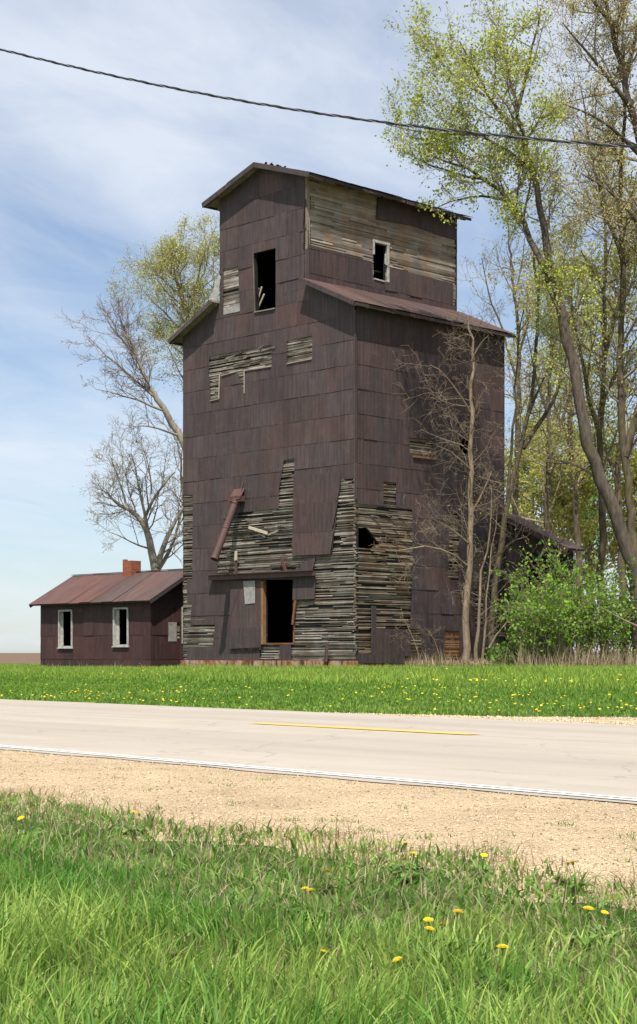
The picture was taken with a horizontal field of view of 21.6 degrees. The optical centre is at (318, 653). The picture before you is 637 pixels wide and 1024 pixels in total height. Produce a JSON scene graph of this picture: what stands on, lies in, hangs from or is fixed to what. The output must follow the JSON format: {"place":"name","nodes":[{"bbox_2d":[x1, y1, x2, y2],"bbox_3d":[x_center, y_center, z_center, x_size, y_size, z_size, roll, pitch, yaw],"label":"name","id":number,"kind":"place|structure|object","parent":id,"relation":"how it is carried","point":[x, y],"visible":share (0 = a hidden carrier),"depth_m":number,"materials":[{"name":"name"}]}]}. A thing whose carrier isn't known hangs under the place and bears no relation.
{"place":"outdoors","nodes":[
{"label":"outdoors","id":0,"kind":"place"},
{"bbox_2d":[0,652,631,664],"bbox_3d":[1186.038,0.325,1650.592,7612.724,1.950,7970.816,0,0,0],"label":"field","id":1,"kind":"structure","parent":0,"point":[18,658],"depth_m":131.89,"materials":[{"name":"brown soil"}]},
{"bbox_2d":[100,210,219,400],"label":"woodland tree","id":2,"kind":"object","parent":1,"relation":"on","point":[195,291],"visible":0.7,"depth_m":81.69,"materials":[{"name":"green plant"}]},
{"bbox_2d":[155,418,182,513],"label":"woodland tree","id":3,"kind":"object","parent":1,"relation":"on","point":[181,465],"visible":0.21,"depth_m":83.89,"materials":[{"name":"brown plant"}]},
{"bbox_2d":[457,185,588,514],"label":"woodland tree","id":4,"kind":"object","parent":1,"relation":"on","point":[515,492],"visible":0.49,"depth_m":77.94,"materials":[{"name":"green plant"}]},
{"bbox_2d":[504,401,583,535],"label":"woodland tree","id":5,"kind":"object","parent":1,"relation":"on","point":[521,484],"visible":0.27,"depth_m":94.28,"materials":[{"name":"green plant"}]},
{"bbox_2d":[469,143,636,663],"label":"woodland tree","id":6,"kind":"object","parent":1,"relation":"on","point":[599,428],"visible":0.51,"depth_m":61.97,"materials":[{"name":"green plant"}]},
{"bbox_2d":[504,234,617,530],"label":"woodland tree","id":7,"kind":"object","parent":1,"relation":"on","point":[547,493],"visible":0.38,"depth_m":73.93,"materials":[{"name":"green plant"}]},
{"bbox_2d":[510,428,611,588],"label":"woodland tree","id":8,"kind":"object","parent":1,"relation":"on","point":[564,517],"visible":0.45,"depth_m":89.50,"materials":[{"name":"green plant"}]},
{"bbox_2d":[506,197,629,658],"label":"woodland tree","id":9,"kind":"object","parent":1,"relation":"on","point":[568,423],"visible":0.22,"depth_m":83.91,"materials":[{"name":"green plant"}]},
{"bbox_2d":[541,400,636,658],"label":"woodland tree","id":10,"kind":"object","parent":1,"relation":"on","point":[594,541],"visible":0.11,"depth_m":97.60,"materials":[{"name":"green plant"}]},
{"bbox_2d":[542,176,636,660],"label":"woodland tree","id":11,"kind":"object","parent":1,"relation":"on","point":[616,474],"visible":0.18,"depth_m":85.89,"materials":[{"name":"green plant"}]},
{"bbox_2d":[579,444,636,592],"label":"woodland tree","id":12,"kind":"object","parent":1,"relation":"on","point":[613,548],"visible":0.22,"depth_m":91.60,"materials":[{"name":"green plant"}]},
{"bbox_2d":[0,699,636,803],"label":"road","id":13,"kind":"structure","parent":0,"point":[593,758],"depth_m":14.32,"materials":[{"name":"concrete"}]},
{"bbox_2d":[0,745,636,800],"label":"road marking","id":14,"kind":"object","parent":13,"relation":"on","point":[342,775],"visible":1,"depth_m":10.76,"materials":[{"name":"white paint"}]},
{"bbox_2d":[253,723,469,734],"bbox_3d":[0.384,0.741,16.675,0.210,0.003,3.270,0,0,-40],"label":"road marking","id":15,"kind":"object","parent":13,"relation":"on","point":[364,728],"visible":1,"depth_m":16.61,"materials":[{"name":"yellow paint"}]},
{"bbox_2d":[0,663,636,1023],"bbox_3d":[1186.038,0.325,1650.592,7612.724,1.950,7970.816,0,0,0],"label":"ground","id":16,"kind":"structure","parent":0,"point":[614,913],"depth_m":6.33,"materials":[{"name":"green plant"}]},
{"bbox_2d":[16,816,42,841],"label":"dandelion","id":17,"kind":"object","parent":16,"relation":"on","point":[30,829],"visible":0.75,"depth_m":7.86,"materials":[{"name":"green plant"}]},
{"bbox_2d":[28,559,182,666],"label":"office shed","id":18,"kind":"structure","parent":16,"relation":"on","point":[131,614],"depth_m":66.73,"materials":[{"name":"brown wood"}]},
{"bbox_2d":[57,610,72,648],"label":"window frame","id":19,"kind":"structure","parent":18,"relation":"in","point":[60,612],"depth_m":68.76,"materials":[{"name":"white paint"}]},
{"bbox_2d":[112,607,128,646],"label":"window frame","id":20,"kind":"structure","parent":18,"relation":"in","point":[116,613],"depth_m":66.10,"materials":[{"name":"white paint"}]},
{"bbox_2d":[54,281,182,449],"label":"woodland tree","id":21,"kind":"object","parent":16,"relation":"on","point":[152,392],"visible":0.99,"depth_m":75.88,"materials":[{"name":"green plant"}]},
{"bbox_2d":[72,400,182,569],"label":"woodland tree","id":22,"kind":"object","parent":16,"relation":"on","point":[158,561],"visible":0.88,"depth_m":79.89,"materials":[{"name":"grey plant"}]},
{"bbox_2d":[117,810,141,833],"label":"dandelion","id":23,"kind":"object","parent":16,"relation":"on","point":[125,830],"visible":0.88,"depth_m":7.82,"materials":[{"name":"green plant"}]},
{"bbox_2d":[126,812,150,833],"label":"dandelion","id":24,"kind":"object","parent":16,"relation":"on","point":[138,824],"visible":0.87,"depth_m":7.80,"materials":[{"name":"green plant"}]},
{"bbox_2d":[289,887,320,916],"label":"dandelion","id":25,"kind":"object","parent":16,"relation":"on","point":[301,911],"visible":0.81,"depth_m":5.73,"materials":[{"name":"green plant"}]},
{"bbox_2d":[299,949,331,978],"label":"dandelion","id":26,"kind":"object","parent":16,"relation":"on","point":[323,951],"visible":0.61,"depth_m":4.88,"materials":[{"name":"green plant"}]},
{"bbox_2d":[299,888,335,921],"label":"dandelion","id":27,"kind":"object","parent":16,"relation":"on","point":[314,914],"visible":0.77,"depth_m":5.64,"materials":[{"name":"green plant"}]},
{"bbox_2d":[0,749,636,909],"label":"gravel shoulder","id":28,"kind":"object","parent":16,"relation":"on","point":[519,836],"visible":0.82,"depth_m":8.50},
{"bbox_2d":[0,749,636,887],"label":"gravel stones","id":29,"kind":"object","parent":28,"relation":"on","point":[316,813],"visible":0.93,"depth_m":8.95,"materials":[{"name":"gravel"}]},
{"bbox_2d":[0,766,636,861],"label":"gravel weeds","id":30,"kind":"object","parent":28,"relation":"on","point":[430,833],"visible":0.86,"depth_m":7.78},
{"bbox_2d":[468,853,495,879],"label":"dandelion","id":31,"kind":"object","parent":28,"relation":"on","point":[487,869],"visible":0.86,"depth_m":6.25,"materials":[{"name":"green plant"}]},
{"bbox_2d":[555,860,598,894],"bbox_3d":[0.906,0.781,5.841,0.135,0.119,0.155,0,0,39],"label":"dandelion","id":32,"kind":"object","parent":28,"relation":"on","point":[581,885],"visible":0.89,"depth_m":5.83,"materials":[{"name":"green plant"}]},
{"bbox_2d":[0,662,636,716],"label":"lawn grass","id":33,"kind":"structure","parent":16,"relation":"on","point":[605,677],"depth_m":35.68,"materials":[{"name":"green plant"}]},
{"bbox_2d":[0,788,636,1023],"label":"verge weeds","id":34,"kind":"object","parent":16,"relation":"on","point":[290,880],"visible":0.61,"depth_m":6.28,"materials":[{"name":"green plant"}]},
{"bbox_2d":[310,869,340,893],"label":"dandelion","id":35,"kind":"object","parent":16,"relation":"on","point":[327,886],"visible":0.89,"depth_m":6.12,"materials":[{"name":"green plant"}]},
{"bbox_2d":[168,162,583,667],"bbox_3d":[1.564,-8.287,60.683,10.005,18.375,12.546,0,0,-44],"label":"grain elevator","id":36,"kind":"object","parent":16,"relation":"on","point":[304,464],"visible":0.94,"depth_m":59.01,"materials":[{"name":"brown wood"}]},
{"bbox_2d":[230,580,261,650],"bbox_3d":[-2.608,-1.368,59.779,0.052,2.523,1.654,0,0,-44],"label":"sliding door","id":37,"kind":"structure","parent":36,"relation":"in","point":[245,596],"depth_m":59.74,"materials":[{"name":"metal"}]},
{"bbox_2d":[252,253,274,312],"bbox_3d":[-1.938,-13.186,59.147,0.055,2.154,1.168,0,0,-44],"label":"window frame","id":38,"kind":"structure","parent":36,"relation":"in","point":[255,311],"depth_m":59.50,"materials":[{"name":"grey wood"}]},
{"bbox_2d":[372,239,389,282],"bbox_3d":[2.094,-14.122,60.447,1.054,1.456,0.665,0,0,-44],"label":"window frame","id":39,"kind":"structure","parent":36,"relation":"in","point":[387,256],"depth_m":60.39,"materials":[{"name":"white paint"}]},
{"bbox_2d":[392,851,417,879],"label":"dandelion","id":40,"kind":"object","parent":16,"relation":"on","point":[407,871],"visible":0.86,"depth_m":6.27,"materials":[{"name":"green plant"}]},
{"bbox_2d":[386,607,425,660],"bbox_3d":[2.890,-0.564,55.027,1.364,1.959,1.109,0,0,0],"label":"bare sapling","id":41,"kind":"object","parent":16,"relation":"on","point":[409,633],"visible":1,"depth_m":55.09,"materials":[{"name":"beige plant"}]},
{"bbox_2d":[388,842,427,869],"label":"dandelion","id":42,"kind":"object","parent":16,"relation":"on","point":[406,867],"visible":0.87,"depth_m":6.37,"materials":[{"name":"green plant"}]},
{"bbox_2d":[392,956,423,992],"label":"dandelion","id":43,"kind":"object","parent":16,"relation":"on","point":[396,959],"visible":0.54,"depth_m":4.64,"materials":[{"name":"yellow plant"}]},
{"bbox_2d":[398,856,427,883],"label":"dandelion","id":44,"kind":"object","parent":16,"relation":"on","point":[414,876],"visible":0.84,"depth_m":6.22,"materials":[{"name":"green plant"}]},
{"bbox_2d":[404,926,434,958],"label":"dandelion","id":45,"kind":"object","parent":16,"relation":"on","point":[429,928],"visible":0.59,"depth_m":4.96,"materials":[{"name":"yellow plant"}]},
{"bbox_2d":[409,917,440,948],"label":"dandelion","id":46,"kind":"object","parent":16,"relation":"on","point":[428,919],"visible":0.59,"depth_m":5.10,"materials":[{"name":"yellow plant"}]},
{"bbox_2d":[417,624,452,656],"bbox_3d":[3.872,-0.307,55.135,1.221,1.446,1.098,0,0,-37],"label":"bare sapling","id":47,"kind":"object","parent":16,"relation":"on","point":[435,638],"visible":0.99,"depth_m":55.26,"materials":[{"name":"beige plant"}]},
{"bbox_2d":[369,295,527,661],"bbox_3d":[4.423,-5.527,54.004,4.365,12.241,4.982,0,0,19],"label":"bare sapling","id":48,"kind":"object","parent":16,"relation":"on","point":[467,587],"visible":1,"depth_m":54.50,"materials":[{"name":"beige plant"}]},
{"bbox_2d":[439,922,458,945],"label":"dandelion","id":49,"kind":"object","parent":16,"relation":"on","point":[441,923],"visible":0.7,"depth_m":5.11,"materials":[{"name":"green plant"}]},
{"bbox_2d":[404,657,499,666],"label":"straw litter","id":50,"kind":"object","parent":16,"relation":"on","point":[472,663],"visible":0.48,"depth_m":53.41,"materials":[{"name":"beige plant"}]},
{"bbox_2d":[432,909,478,946],"bbox_3d":[0.421,0.843,5.122,0.145,0.126,0.159,0,0,39],"label":"dandelion","id":51,"kind":"object","parent":16,"relation":"on","point":[457,914],"visible":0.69,"depth_m":5.11,"materials":[{"name":"green plant"}]},
{"bbox_2d":[449,470,508,661],"bbox_3d":[5.353,-2.774,54.884,1.819,6.516,2.726,0,0,20],"label":"bare sapling","id":52,"kind":"object","parent":16,"relation":"on","point":[477,641],"visible":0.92,"depth_m":54.84,"materials":[{"name":"beige plant"}]},
{"bbox_2d":[352,713,636,724],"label":"gravel shoulder","id":53,"kind":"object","parent":16,"relation":"on","point":[601,719],"visible":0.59,"depth_m":21.55},
{"bbox_2d":[328,712,636,724],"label":"gravel stones","id":54,"kind":"object","parent":53,"relation":"on","point":[617,722],"visible":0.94,"depth_m":21.34,"materials":[{"name":"gravel"}]},
{"bbox_2d":[481,504,516,660],"bbox_3d":[6.002,-2.265,55.649,1.489,5.413,1.936,0,0,0],"label":"bare sapling","id":55,"kind":"object","parent":16,"relation":"on","point":[484,638],"visible":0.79,"depth_m":55.18,"materials":[{"name":"beige plant"}]},
{"bbox_2d":[476,944,526,986],"bbox_3d":[0.508,0.863,4.617,0.143,0.125,0.158,0,0,-34],"label":"dandelion","id":56,"kind":"object","parent":16,"relation":"on","point":[502,946],"visible":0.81,"depth_m":4.62,"materials":[{"name":"green plant"}]},
{"bbox_2d":[482,638,527,665],"bbox_3d":[6.185,0.052,53.672,1.340,1.176,1.933,0,0,32],"label":"shrub","id":57,"kind":"object","parent":16,"relation":"on","point":[508,649],"visible":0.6,"depth_m":53.33,"materials":[{"name":"green plant"}]},
{"bbox_2d":[375,0,636,659],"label":"maple tree","id":58,"kind":"object","parent":16,"relation":"on","point":[433,139],"visible":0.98,"depth_m":53.10,"materials":[{"name":"green plant"}]},
{"bbox_2d":[488,594,529,647],"bbox_3d":[6.107,-1.145,54.409,1.375,1.945,1.326,0,0,-42],"label":"bare sapling","id":59,"kind":"object","parent":16,"relation":"on","point":[494,638],"visible":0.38,"depth_m":54.59,"materials":[{"name":"beige plant"}]},
{"bbox_2d":[406,637,636,667],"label":"dry weeds","id":60,"kind":"object","parent":16,"relation":"on","point":[612,660],"visible":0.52,"depth_m":51.91,"materials":[{"name":"plant"}]},
{"bbox_2d":[447,232,601,660],"bbox_3d":[6.694,-6.732,55.907,4.304,14.334,4.780,0,0,39],"label":"bare sapling","id":61,"kind":"object","parent":16,"relation":"on","point":[523,443],"visible":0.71,"depth_m":55.51,"materials":[{"name":"brown plant"}]},
{"bbox_2d":[491,580,573,664],"bbox_3d":[6.734,-0.904,52.871,2.568,2.938,2.548,0,0,0],"label":"shrub","id":62,"kind":"object","parent":16,"relation":"on","point":[527,636],"visible":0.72,"depth_m":52.59,"materials":[{"name":"green plant"}]},
{"bbox_2d":[484,536,624,665],"bbox_3d":[7.399,-1.658,52.561,4.469,4.444,4.915,0,0,0],"label":"shrub","id":63,"kind":"object","parent":16,"relation":"on","point":[567,639],"visible":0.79,"depth_m":52.25,"materials":[{"name":"green plant"}]},
{"bbox_2d":[548,861,572,884],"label":"dandelion","id":64,"kind":"object","parent":16,"relation":"on","point":[563,876],"visible":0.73,"depth_m":6.01,"materials":[{"name":"green plant"}]},
{"bbox_2d":[503,567,627,664],"bbox_3d":[8.062,-1.206,56.363,4.056,3.480,3.661,0,0,42],"label":"shrub","id":65,"kind":"object","parent":16,"relation":"on","point":[562,609],"visible":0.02,"depth_m":56.60,"materials":[{"name":"green plant"}]},
{"bbox_2d":[503,10,636,655],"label":"woodland tree","id":66,"kind":"object","parent":16,"relation":"on","point":[626,444],"visible":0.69,"depth_m":56.91,"materials":[{"name":"green plant"}]},
{"bbox_2d":[504,552,636,663],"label":"shrub","id":67,"kind":"object","parent":16,"relation":"on","point":[590,626],"visible":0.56,"depth_m":52.66,"materials":[{"name":"green plant"}]},
{"bbox_2d":[505,0,636,335],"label":"woodland tree","id":68,"kind":"object","parent":16,"relation":"on","point":[622,73],"visible":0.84,"depth_m":55.32,"materials":[{"name":"green plant"}]},
{"bbox_2d":[557,906,610,944],"bbox_3d":[0.801,0.824,5.059,0.142,0.124,0.157,0,0,31],"label":"dandelion","id":69,"kind":"object","parent":16,"relation":"on","point":[592,936],"visible":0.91,"depth_m":5.06,"materials":[{"name":"green plant"}]},
{"bbox_2d":[583,910,610,939],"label":"dandelion","id":70,"kind":"object","parent":16,"relation":"on","point":[600,925],"visible":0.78,"depth_m":5.17,"materials":[{"name":"green plant"}]},
{"bbox_2d":[568,557,636,664],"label":"shrub","id":71,"kind":"object","parent":16,"relation":"on","point":[626,636],"visible":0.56,"depth_m":52.88,"materials":[{"name":"green plant"}]},
{"bbox_2d":[582,598,636,628],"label":"bare sapling","id":72,"kind":"object","parent":16,"relation":"on","point":[624,620],"visible":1,"depth_m":49.48,"materials":[{"name":"beige plant"}]},
{"bbox_2d":[597,570,636,661],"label":"shrub","id":73,"kind":"object","parent":16,"relation":"on","point":[627,608],"visible":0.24,"depth_m":53.54,"materials":[{"name":"green plant"}]},
{"bbox_2d":[0,48,636,148],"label":"power cable","id":74,"kind":"object","parent":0,"point":[368,120],"visible":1,"depth_m":20.80,"materials":[{"name":"rubber"}]},
{"bbox_2d":[0,0,636,652],"label":"sky","id":75,"kind":"structure","parent":0,"point":[90,162],"materials":[{"name":"blue"}]}
]}

